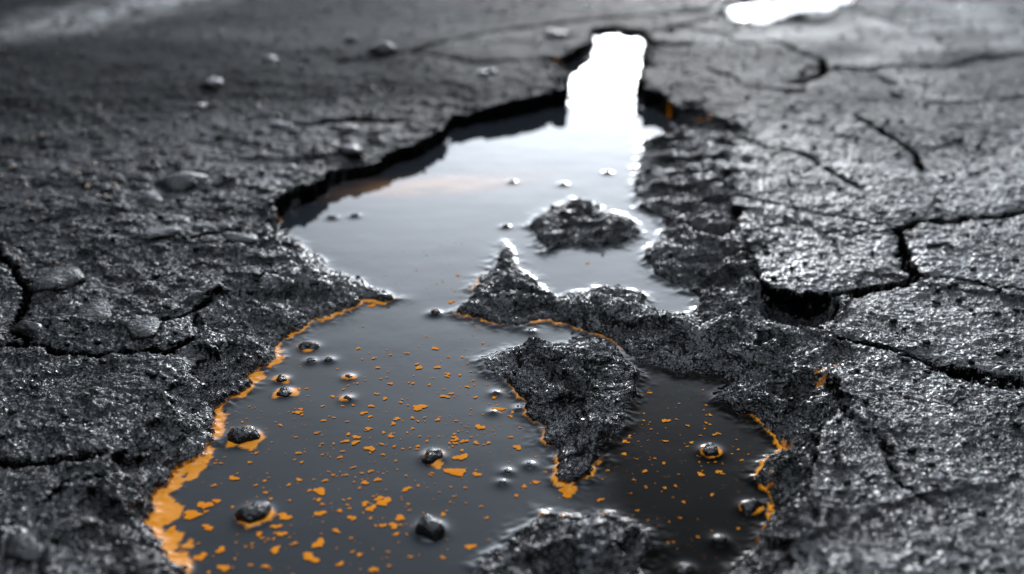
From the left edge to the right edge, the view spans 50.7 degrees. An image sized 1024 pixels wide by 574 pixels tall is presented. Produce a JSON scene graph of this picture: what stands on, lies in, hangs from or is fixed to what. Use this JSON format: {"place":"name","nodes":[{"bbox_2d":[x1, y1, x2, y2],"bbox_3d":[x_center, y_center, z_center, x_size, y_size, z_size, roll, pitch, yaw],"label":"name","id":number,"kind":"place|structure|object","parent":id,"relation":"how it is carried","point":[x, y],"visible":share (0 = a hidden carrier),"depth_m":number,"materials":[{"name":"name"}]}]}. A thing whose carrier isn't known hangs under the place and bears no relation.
{"place":"outdoors","nodes":[
{"label":"outdoors","id":0,"kind":"place"},
{"bbox_2d":[0,0,1023,573],"bbox_3d":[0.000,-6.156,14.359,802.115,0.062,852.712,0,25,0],"label":"cracked asphalt road","id":1,"kind":"structure","parent":0,"point":[892,520],"depth_m":1.23,"materials":[{"name":"black asphalt"}]},
{"bbox_2d":[0,75,261,263],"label":"quartz chips","id":2,"kind":"object","parent":1,"relation":"on","point":[77,173],"visible":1,"depth_m":1.42,"materials":[{"name":"grey stone"}]},
{"bbox_2d":[3,29,950,563],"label":"embedded stones","id":3,"kind":"object","parent":1,"relation":"on","point":[25,547],"visible":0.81,"depth_m":1.13,"materials":[{"name":"black stone"}]},
{"bbox_2d":[227,170,762,573],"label":"pebbles in puddle","id":4,"kind":"object","parent":1,"relation":"on","point":[430,527],"visible":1,"depth_m":0.82,"materials":[{"name":"black stone"}]},
{"bbox_2d":[145,0,847,573],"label":"puddle water","id":5,"kind":"structure","parent":1,"relation":"on","point":[455,190],"depth_m":0.96,"materials":[{"name":"liquid"}]},
{"bbox_2d":[166,242,748,573],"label":"orange flakes","id":6,"kind":"object","parent":5,"relation":"on","point":[190,514],"visible":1,"depth_m":0.84,"materials":[{"name":"orange"}]},
{"bbox_2d":[0,36,1023,573],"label":"water beads","id":7,"kind":"object","parent":1,"relation":"on","point":[548,568],"visible":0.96,"depth_m":1.03},
{"bbox_2d":[0,0,1023,573],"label":"grit","id":8,"kind":"object","parent":1,"relation":"on","point":[564,370],"visible":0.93,"depth_m":1.47,"materials":[{"name":"grey gravel"}]}
]}

